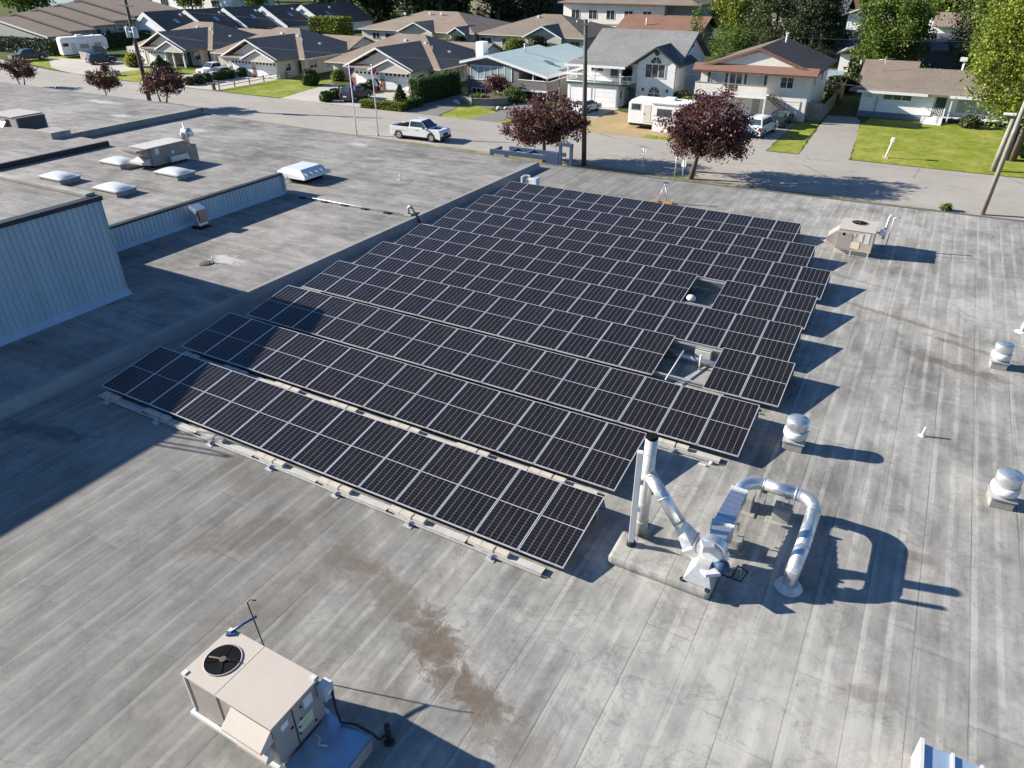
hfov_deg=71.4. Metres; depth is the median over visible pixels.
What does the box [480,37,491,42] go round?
window
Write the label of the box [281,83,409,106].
driveway
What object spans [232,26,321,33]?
tall hedge
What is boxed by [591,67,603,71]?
window
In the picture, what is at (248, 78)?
rail fence
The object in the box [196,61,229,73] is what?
pickup truck
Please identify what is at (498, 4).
conifer
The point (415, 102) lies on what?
hedge
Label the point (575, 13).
window
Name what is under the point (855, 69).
shrub
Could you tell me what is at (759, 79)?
window
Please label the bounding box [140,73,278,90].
driveway
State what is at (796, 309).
solar panel row
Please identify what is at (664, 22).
red roofed house
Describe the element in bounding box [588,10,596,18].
window
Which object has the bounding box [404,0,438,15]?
conifer
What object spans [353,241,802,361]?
solar panel row
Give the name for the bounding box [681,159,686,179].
sign post
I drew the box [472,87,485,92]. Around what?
window
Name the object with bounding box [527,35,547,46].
shrub
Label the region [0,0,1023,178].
ground
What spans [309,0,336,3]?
conifer
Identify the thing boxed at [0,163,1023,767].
flat roofed building
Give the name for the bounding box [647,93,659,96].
window
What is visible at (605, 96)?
garage door
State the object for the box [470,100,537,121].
driveway
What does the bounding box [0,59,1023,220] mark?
street
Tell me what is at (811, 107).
board fence
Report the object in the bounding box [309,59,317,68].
window
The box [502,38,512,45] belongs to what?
window
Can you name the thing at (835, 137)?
driveway
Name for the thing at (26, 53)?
pickup truck
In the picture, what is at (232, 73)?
shrub
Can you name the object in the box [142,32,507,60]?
power line
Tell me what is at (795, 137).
lawn
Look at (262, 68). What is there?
garage door
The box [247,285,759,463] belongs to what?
solar panel row
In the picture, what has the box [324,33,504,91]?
ranch house
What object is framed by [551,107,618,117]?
driveway
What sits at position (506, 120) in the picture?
lawn
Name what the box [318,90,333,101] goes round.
shrub
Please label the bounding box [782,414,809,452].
roof ventilator
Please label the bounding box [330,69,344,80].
shrub
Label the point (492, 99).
retaining wall
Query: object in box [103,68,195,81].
lawn
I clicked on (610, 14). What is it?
window
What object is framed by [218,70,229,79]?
shrub
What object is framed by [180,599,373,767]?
rooftop air conditioner
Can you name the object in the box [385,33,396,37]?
window
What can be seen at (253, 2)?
broadleaf tree
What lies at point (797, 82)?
power line
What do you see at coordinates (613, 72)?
window
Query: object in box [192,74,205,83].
shrub
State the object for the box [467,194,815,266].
solar panel row
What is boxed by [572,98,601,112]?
sedan
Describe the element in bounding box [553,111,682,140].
yard gravel
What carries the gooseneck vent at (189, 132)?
on the stepped building at (92, 284)
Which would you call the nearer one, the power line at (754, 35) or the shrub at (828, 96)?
the power line at (754, 35)
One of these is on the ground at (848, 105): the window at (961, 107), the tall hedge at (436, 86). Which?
the tall hedge at (436, 86)
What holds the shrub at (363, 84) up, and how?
on the ground at (848, 105)
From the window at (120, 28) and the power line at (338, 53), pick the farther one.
the window at (120, 28)
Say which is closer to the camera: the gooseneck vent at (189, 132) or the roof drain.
the roof drain
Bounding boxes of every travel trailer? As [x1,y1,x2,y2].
[56,34,113,55]
[628,96,712,132]
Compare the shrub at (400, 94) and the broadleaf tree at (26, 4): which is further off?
the broadleaf tree at (26, 4)
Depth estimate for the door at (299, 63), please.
111.78 m
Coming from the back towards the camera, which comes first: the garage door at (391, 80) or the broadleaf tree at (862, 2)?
the broadleaf tree at (862, 2)
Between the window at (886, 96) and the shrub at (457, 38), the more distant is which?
the shrub at (457, 38)
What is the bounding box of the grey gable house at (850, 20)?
[842,1,890,29]
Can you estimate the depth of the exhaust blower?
15.47 m
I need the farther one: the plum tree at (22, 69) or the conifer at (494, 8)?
the conifer at (494, 8)
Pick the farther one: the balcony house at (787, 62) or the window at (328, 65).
the window at (328, 65)
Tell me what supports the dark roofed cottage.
on the ground at (848, 105)
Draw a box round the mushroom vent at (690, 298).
[686,294,695,302]
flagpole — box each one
[348,64,357,134]
[371,64,378,135]
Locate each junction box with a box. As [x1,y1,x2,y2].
[698,461,712,466]
[820,236,829,242]
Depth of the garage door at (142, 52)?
126.32 m
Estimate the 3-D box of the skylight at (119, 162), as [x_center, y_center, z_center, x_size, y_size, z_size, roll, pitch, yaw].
[-23.064,-13.044,41.795,2.000,0.469,1.260,16,35,25]
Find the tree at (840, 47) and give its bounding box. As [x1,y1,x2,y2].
[800,30,899,62]
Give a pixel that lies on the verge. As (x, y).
(539, 161)
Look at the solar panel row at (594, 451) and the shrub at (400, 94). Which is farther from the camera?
the shrub at (400, 94)
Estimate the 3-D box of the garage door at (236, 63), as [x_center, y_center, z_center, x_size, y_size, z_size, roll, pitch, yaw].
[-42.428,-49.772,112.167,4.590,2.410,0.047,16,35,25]
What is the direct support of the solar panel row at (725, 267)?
on the flat roofed building at (144, 559)
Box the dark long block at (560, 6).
[508,0,563,17]
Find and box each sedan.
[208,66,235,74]
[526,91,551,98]
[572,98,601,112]
[771,110,793,127]
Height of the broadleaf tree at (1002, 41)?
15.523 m
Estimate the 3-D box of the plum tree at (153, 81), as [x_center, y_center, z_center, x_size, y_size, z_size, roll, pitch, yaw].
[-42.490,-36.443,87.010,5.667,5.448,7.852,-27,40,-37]
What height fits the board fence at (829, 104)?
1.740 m
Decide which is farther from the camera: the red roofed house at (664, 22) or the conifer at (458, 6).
the conifer at (458, 6)
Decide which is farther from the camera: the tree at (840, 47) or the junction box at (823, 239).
the tree at (840, 47)
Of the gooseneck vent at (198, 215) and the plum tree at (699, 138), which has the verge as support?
the plum tree at (699, 138)
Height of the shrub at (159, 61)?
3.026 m
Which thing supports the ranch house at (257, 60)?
on the ground at (848, 105)
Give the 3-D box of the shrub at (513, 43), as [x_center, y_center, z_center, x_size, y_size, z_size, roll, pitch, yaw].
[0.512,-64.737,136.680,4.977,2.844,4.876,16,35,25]
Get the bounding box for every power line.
[127,4,563,23]
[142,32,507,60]
[592,21,887,40]
[592,62,972,89]
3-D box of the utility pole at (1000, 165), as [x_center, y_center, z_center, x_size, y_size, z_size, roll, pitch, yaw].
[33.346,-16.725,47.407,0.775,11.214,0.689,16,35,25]
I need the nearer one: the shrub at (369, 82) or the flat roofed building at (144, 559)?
the flat roofed building at (144, 559)
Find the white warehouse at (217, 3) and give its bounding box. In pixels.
[150,0,274,8]
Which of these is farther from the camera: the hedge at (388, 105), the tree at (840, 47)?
the tree at (840, 47)
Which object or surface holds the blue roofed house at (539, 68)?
on the ground at (848, 105)
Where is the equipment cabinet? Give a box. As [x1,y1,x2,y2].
[521,174,539,184]
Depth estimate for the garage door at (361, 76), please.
100.76 m
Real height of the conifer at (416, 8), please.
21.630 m
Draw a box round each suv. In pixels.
[85,52,117,64]
[339,85,372,101]
[745,113,778,136]
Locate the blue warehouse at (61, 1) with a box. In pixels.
[25,0,74,9]
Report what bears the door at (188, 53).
in the ranch house at (175, 48)
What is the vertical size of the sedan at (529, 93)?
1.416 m
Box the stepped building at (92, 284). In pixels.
[0,82,541,420]
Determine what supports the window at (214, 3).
in the white warehouse at (217, 3)
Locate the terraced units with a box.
[134,1,373,35]
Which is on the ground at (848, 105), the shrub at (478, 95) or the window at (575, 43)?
the shrub at (478, 95)
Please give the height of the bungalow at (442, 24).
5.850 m
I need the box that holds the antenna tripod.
[652,181,673,203]
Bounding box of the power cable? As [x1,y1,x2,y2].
[331,690,384,740]
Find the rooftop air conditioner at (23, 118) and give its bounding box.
[0,109,48,129]
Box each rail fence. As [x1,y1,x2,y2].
[218,73,277,89]
[286,71,300,78]
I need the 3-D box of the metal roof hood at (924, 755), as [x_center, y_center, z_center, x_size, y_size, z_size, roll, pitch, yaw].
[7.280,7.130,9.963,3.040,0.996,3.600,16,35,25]
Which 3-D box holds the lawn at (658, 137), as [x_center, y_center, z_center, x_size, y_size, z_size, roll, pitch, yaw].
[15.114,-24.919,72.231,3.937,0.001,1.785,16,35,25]
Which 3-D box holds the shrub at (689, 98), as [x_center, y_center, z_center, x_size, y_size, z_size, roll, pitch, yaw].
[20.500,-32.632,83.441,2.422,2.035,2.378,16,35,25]
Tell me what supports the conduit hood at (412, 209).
attached to the stepped building at (92, 284)
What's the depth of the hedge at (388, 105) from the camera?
86.45 m
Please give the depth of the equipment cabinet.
42.36 m
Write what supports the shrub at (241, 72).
on the ground at (848, 105)
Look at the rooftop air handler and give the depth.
41.42 m
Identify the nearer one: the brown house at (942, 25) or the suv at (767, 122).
the suv at (767, 122)
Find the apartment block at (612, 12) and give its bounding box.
[557,0,716,38]
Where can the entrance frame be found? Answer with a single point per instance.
(552, 157)
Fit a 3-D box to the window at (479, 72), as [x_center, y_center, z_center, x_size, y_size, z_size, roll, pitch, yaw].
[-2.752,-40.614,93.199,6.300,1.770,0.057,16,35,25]
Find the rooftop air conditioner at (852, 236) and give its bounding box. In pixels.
[826,214,900,257]
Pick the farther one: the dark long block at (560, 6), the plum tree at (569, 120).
the dark long block at (560, 6)
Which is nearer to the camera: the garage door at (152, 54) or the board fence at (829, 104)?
the board fence at (829, 104)
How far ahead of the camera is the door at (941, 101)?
78.17 m
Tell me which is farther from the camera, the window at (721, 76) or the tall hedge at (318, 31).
the tall hedge at (318, 31)
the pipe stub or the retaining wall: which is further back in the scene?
the retaining wall
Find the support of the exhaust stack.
on the flat roofed building at (144, 559)
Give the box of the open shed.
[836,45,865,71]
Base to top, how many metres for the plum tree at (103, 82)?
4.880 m
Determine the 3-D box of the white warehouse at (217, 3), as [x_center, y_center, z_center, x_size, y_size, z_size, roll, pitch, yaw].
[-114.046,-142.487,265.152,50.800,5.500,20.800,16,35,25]
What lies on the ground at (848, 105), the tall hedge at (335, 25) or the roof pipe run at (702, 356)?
the tall hedge at (335, 25)
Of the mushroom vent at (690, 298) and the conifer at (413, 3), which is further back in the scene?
the conifer at (413, 3)
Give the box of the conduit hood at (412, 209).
[407,205,426,224]
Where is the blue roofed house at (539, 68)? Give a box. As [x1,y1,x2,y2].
[459,41,582,100]
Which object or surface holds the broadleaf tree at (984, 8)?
on the ground at (848, 105)
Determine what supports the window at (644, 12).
in the apartment block at (612, 12)
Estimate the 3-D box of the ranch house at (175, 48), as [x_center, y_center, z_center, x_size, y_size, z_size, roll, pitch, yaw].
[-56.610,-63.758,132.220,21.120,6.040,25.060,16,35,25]
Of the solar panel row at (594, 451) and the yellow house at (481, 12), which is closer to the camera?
the solar panel row at (594, 451)
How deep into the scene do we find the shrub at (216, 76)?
108.25 m
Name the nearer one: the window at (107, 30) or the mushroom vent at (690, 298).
the mushroom vent at (690, 298)
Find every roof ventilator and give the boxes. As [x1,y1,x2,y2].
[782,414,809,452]
[986,467,1023,510]
[989,341,1014,370]
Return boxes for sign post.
[641,148,645,173]
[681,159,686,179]
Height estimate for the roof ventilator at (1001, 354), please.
0.848 m
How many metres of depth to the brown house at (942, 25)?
150.14 m
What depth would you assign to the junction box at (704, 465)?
19.21 m
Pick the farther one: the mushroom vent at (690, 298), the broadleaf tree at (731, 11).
the broadleaf tree at (731, 11)
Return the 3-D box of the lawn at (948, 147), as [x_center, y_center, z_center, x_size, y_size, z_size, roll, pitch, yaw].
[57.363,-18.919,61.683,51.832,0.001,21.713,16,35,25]
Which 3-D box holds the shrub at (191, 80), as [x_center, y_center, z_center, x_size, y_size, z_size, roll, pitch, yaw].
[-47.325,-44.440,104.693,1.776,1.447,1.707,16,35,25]
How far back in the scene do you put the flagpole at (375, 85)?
71.47 m
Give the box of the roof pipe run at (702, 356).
[653,348,715,386]
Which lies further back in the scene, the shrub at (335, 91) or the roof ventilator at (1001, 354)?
the shrub at (335, 91)
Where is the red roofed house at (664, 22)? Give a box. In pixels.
[616,14,718,45]
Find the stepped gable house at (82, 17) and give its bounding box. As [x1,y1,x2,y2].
[0,0,177,40]
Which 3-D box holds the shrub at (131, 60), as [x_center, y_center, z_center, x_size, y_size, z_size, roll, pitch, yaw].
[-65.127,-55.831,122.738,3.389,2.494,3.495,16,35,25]
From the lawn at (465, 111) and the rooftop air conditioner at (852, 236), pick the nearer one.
the rooftop air conditioner at (852, 236)
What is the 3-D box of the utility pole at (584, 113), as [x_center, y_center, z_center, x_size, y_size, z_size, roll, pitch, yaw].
[5.915,-24.307,60.136,1.600,11.514,0.449,16,35,25]
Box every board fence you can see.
[79,51,85,60]
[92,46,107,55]
[804,102,823,121]
[821,67,860,119]
[826,70,843,81]
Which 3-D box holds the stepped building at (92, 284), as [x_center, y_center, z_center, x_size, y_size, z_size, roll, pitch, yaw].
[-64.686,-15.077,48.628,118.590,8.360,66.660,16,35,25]
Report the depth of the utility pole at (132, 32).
84.44 m
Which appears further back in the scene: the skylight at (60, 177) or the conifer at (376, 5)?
the conifer at (376, 5)
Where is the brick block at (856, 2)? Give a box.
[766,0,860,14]
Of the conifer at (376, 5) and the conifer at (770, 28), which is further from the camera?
the conifer at (376, 5)
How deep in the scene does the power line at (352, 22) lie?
66.26 m
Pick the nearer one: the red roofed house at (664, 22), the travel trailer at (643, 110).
the travel trailer at (643, 110)
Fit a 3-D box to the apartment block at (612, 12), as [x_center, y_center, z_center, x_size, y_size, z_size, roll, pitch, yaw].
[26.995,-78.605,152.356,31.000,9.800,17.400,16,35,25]
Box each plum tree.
[0,55,37,84]
[83,62,126,94]
[137,65,188,102]
[482,73,512,94]
[495,89,592,162]
[651,85,765,179]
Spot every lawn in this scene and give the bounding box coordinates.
[21,55,80,69]
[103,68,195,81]
[217,77,332,97]
[442,104,494,118]
[498,115,557,125]
[640,135,676,140]
[767,121,818,153]
[852,118,1023,177]
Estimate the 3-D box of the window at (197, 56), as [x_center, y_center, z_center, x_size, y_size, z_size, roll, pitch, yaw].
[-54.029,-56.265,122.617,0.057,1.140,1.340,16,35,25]
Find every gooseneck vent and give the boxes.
[180,127,199,160]
[189,203,211,229]
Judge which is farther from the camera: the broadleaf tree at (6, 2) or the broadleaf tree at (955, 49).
the broadleaf tree at (6, 2)
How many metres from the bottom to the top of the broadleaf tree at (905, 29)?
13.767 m
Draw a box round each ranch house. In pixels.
[126,21,268,67]
[210,27,374,78]
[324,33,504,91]
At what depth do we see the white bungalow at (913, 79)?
78.82 m
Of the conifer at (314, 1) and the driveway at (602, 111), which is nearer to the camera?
the driveway at (602, 111)
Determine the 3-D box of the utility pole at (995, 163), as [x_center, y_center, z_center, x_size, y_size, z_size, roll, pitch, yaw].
[40.648,-20.072,59.279,0.945,4.693,0.467,16,35,25]
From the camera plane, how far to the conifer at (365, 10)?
207.56 m
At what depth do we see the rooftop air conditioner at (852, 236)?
32.40 m
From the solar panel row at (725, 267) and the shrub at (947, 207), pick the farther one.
the shrub at (947, 207)
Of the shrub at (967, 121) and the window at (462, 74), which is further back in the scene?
the window at (462, 74)
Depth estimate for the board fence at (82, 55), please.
131.01 m
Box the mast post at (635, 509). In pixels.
[626,450,643,547]
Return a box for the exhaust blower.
[680,477,821,597]
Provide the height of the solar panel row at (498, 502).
0.657 m
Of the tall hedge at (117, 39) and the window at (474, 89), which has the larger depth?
the tall hedge at (117, 39)
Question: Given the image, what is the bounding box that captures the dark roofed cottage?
[908,33,977,68]
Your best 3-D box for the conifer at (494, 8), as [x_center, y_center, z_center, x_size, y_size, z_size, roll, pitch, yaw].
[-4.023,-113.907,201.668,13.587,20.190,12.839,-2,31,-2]
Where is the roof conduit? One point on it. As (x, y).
(344, 204)
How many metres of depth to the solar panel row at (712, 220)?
36.80 m
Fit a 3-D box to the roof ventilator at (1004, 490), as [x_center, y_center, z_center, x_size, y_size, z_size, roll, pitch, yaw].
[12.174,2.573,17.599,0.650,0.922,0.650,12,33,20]
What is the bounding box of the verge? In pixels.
[344,133,989,216]
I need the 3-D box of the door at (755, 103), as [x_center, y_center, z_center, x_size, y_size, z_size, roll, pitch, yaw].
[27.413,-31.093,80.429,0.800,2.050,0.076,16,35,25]
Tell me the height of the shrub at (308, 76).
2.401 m
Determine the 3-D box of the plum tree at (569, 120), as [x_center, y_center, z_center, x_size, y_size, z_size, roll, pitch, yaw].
[3.099,-22.501,62.623,8.246,5.882,7.875,-8,32,-12]
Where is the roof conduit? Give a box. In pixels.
[288,193,403,214]
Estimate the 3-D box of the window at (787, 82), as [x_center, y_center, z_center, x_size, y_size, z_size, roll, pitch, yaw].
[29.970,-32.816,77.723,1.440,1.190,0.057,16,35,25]
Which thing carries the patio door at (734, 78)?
in the balcony house at (787, 62)
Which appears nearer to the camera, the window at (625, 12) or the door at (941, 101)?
the door at (941, 101)
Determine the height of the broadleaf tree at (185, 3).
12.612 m
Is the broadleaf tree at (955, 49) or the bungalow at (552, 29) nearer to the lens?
the broadleaf tree at (955, 49)
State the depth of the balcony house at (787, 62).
78.87 m
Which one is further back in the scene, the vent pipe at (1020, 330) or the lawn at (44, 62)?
the lawn at (44, 62)
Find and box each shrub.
[123,52,144,67]
[150,60,171,67]
[152,55,169,70]
[184,76,195,85]
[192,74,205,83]
[202,72,213,81]
[212,72,221,80]
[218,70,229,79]
[227,70,235,78]
[236,67,246,76]
[300,68,319,85]
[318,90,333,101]
[329,88,339,99]
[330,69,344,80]
[357,82,369,88]
[365,78,381,91]
[393,84,406,101]
[450,35,467,41]
[469,93,488,97]
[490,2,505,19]
[499,88,527,103]
[502,38,526,50]
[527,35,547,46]
[674,90,693,98]
[682,96,693,99]
[703,20,763,60]
[823,91,840,103]
[824,75,852,93]
[843,62,863,87]
[939,203,953,211]
[958,114,981,128]
[1018,143,1023,157]
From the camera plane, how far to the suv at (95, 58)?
126.10 m
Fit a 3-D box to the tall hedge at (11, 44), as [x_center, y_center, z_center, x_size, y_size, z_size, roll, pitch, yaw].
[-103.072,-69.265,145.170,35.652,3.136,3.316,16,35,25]
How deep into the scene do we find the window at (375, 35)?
154.85 m
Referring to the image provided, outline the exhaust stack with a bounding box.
[635,432,699,559]
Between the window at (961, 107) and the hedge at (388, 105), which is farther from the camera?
the hedge at (388, 105)
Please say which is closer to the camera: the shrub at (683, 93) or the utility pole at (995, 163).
the utility pole at (995, 163)
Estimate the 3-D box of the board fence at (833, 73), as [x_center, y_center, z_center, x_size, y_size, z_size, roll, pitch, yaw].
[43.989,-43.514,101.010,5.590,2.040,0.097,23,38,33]
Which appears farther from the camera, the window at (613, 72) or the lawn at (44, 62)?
the lawn at (44, 62)
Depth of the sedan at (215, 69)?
110.79 m
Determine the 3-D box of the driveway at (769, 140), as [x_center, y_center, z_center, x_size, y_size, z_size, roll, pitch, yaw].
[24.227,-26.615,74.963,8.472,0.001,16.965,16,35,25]
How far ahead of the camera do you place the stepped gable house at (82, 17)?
152.04 m
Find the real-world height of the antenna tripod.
1.196 m
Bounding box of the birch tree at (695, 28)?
[688,1,705,40]
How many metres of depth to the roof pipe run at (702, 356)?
23.88 m
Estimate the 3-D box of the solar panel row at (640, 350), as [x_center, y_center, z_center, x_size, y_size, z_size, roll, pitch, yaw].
[0.176,-2.171,25.938,18.918,0.658,2.819,16,35,25]
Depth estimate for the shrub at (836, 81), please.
94.00 m
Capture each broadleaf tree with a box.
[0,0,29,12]
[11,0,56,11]
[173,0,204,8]
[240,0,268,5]
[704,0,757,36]
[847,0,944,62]
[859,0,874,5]
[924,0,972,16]
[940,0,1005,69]
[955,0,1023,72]
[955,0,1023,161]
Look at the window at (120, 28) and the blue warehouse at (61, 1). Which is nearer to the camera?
the window at (120, 28)
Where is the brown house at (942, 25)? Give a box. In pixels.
[928,12,974,33]
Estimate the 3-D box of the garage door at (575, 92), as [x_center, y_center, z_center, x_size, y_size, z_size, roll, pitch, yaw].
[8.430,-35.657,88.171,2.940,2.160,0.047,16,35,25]
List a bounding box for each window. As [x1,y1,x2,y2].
[104,28,110,32]
[117,23,123,30]
[160,0,168,5]
[194,53,201,60]
[211,0,219,6]
[284,63,291,70]
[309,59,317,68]
[324,56,334,68]
[372,32,379,38]
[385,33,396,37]
[455,66,464,78]
[470,64,511,81]
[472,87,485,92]
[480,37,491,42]
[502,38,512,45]
[535,75,550,80]
[570,41,579,46]
[571,9,579,18]
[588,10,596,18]
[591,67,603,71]
[606,10,614,19]
[610,69,618,78]
[624,11,632,16]
[643,11,651,14]
[645,63,665,78]
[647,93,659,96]
[710,72,725,84]
[746,74,764,85]
[779,77,794,88]
[882,94,911,101]
[954,99,987,114]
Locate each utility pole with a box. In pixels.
[119,0,151,100]
[576,19,593,165]
[979,102,1023,214]
[990,112,1016,171]
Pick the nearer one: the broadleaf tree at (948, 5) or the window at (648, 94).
the window at (648, 94)
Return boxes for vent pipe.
[918,426,927,437]
[1014,322,1023,334]
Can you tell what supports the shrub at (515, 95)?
on the ground at (848, 105)
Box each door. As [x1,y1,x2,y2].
[128,48,147,63]
[147,49,165,62]
[186,52,192,64]
[230,59,253,76]
[255,62,278,78]
[298,62,301,74]
[354,69,380,86]
[384,73,410,91]
[569,85,591,100]
[594,87,616,107]
[621,66,632,80]
[628,88,634,105]
[728,73,742,90]
[750,98,759,115]
[771,100,799,121]
[933,97,946,114]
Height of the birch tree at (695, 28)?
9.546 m
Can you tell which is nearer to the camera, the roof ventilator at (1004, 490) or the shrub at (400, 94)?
the roof ventilator at (1004, 490)
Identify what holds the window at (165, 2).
in the white warehouse at (217, 3)
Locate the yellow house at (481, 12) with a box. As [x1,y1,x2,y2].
[436,0,507,17]
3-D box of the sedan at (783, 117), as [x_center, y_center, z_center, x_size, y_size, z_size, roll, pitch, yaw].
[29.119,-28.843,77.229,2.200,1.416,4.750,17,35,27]
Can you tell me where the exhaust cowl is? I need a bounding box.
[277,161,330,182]
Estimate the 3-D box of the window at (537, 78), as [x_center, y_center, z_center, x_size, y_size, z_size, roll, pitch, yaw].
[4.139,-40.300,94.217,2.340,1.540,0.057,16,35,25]
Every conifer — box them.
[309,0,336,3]
[313,0,359,6]
[354,0,386,21]
[357,0,398,23]
[388,0,432,15]
[398,0,434,14]
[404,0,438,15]
[440,0,474,13]
[475,0,517,19]
[476,0,520,19]
[509,0,545,19]
[520,0,557,19]
[735,0,817,48]
[774,0,857,59]
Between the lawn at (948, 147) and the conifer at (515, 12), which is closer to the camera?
the lawn at (948, 147)
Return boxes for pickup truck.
[8,48,48,60]
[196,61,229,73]
[390,117,450,141]
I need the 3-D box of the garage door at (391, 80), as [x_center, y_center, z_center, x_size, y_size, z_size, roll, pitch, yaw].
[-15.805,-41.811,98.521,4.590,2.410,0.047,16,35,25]
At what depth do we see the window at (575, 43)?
135.42 m
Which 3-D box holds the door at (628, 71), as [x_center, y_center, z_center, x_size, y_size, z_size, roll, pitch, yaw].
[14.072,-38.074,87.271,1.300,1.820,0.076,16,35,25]
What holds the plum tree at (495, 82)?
on the retaining wall
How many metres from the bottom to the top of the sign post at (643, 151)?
2.100 m
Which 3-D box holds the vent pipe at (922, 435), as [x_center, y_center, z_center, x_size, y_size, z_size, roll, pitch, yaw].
[11.692,1.351,20.261,0.224,0.308,0.224,16,35,25]
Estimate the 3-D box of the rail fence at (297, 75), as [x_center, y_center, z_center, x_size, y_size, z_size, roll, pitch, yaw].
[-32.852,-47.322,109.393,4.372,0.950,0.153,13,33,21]
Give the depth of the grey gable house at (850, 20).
163.57 m
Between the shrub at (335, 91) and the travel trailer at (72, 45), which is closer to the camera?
the shrub at (335, 91)
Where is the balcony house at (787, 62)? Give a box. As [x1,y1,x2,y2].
[691,33,836,122]
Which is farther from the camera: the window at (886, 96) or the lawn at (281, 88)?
the lawn at (281, 88)
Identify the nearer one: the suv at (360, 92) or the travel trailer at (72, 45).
the suv at (360, 92)
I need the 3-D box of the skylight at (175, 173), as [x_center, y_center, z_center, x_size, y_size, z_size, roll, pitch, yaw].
[-18.756,-11.764,39.600,2.000,0.469,1.260,16,35,25]
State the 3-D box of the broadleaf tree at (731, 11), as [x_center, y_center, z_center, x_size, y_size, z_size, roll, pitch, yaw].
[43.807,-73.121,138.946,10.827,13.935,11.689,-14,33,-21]
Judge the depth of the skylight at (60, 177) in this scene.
38.58 m
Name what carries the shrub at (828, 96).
on the ground at (848, 105)
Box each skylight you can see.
[37,171,80,184]
[91,181,136,197]
[98,156,137,169]
[152,166,195,180]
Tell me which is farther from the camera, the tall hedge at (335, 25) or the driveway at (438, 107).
the tall hedge at (335, 25)
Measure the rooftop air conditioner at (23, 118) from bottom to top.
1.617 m
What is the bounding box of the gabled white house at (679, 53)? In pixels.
[564,28,710,107]
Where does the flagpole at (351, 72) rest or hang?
on the street
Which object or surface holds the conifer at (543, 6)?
on the ground at (848, 105)
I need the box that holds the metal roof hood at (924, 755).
[911,737,983,767]
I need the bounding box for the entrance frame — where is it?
[490,142,573,166]
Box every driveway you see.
[48,58,150,74]
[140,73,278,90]
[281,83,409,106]
[396,94,496,115]
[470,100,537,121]
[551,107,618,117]
[715,116,795,150]
[799,115,860,159]
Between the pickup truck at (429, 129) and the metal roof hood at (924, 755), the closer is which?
the metal roof hood at (924, 755)
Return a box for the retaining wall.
[461,92,510,105]
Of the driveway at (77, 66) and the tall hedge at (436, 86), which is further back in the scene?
the driveway at (77, 66)
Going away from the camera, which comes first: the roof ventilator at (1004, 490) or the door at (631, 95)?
the roof ventilator at (1004, 490)
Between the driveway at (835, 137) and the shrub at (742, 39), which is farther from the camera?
the shrub at (742, 39)
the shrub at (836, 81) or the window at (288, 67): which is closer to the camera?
the shrub at (836, 81)
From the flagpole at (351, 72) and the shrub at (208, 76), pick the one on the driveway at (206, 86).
the shrub at (208, 76)
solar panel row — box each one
[98,346,605,576]
[181,312,646,493]
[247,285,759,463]
[303,260,794,413]
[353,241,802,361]
[394,224,816,329]
[432,207,830,299]
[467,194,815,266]
[494,181,801,243]
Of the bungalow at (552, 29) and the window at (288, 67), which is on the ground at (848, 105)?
the bungalow at (552, 29)
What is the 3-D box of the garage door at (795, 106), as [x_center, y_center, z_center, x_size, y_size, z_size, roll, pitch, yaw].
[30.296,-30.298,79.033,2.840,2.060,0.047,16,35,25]
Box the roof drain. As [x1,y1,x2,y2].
[198,260,213,265]
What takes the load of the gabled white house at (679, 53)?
on the ground at (848, 105)
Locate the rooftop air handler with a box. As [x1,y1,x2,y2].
[121,122,196,167]
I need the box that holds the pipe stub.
[384,723,394,746]
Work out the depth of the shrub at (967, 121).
74.83 m
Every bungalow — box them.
[358,11,509,42]
[476,14,615,49]
[849,57,1023,126]
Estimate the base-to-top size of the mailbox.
1.792 m
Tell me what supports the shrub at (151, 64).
on the lawn at (132, 75)
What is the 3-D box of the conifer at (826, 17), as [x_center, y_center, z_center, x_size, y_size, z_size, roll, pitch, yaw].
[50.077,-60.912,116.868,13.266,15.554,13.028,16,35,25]
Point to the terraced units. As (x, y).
(290, 15)
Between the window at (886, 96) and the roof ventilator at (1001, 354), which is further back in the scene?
the window at (886, 96)
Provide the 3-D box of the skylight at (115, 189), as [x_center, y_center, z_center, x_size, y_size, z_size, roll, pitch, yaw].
[-20.593,-10.153,36.928,2.000,0.469,1.260,16,35,25]
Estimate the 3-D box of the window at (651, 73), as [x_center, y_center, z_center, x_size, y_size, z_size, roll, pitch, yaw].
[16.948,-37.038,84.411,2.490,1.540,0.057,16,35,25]
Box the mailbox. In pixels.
[882,137,894,158]
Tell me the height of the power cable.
0.916 m
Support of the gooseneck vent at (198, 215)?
on the stepped building at (92, 284)
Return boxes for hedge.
[0,35,60,55]
[89,29,150,48]
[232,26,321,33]
[308,15,353,35]
[359,98,406,111]
[399,96,423,109]
[408,69,461,103]

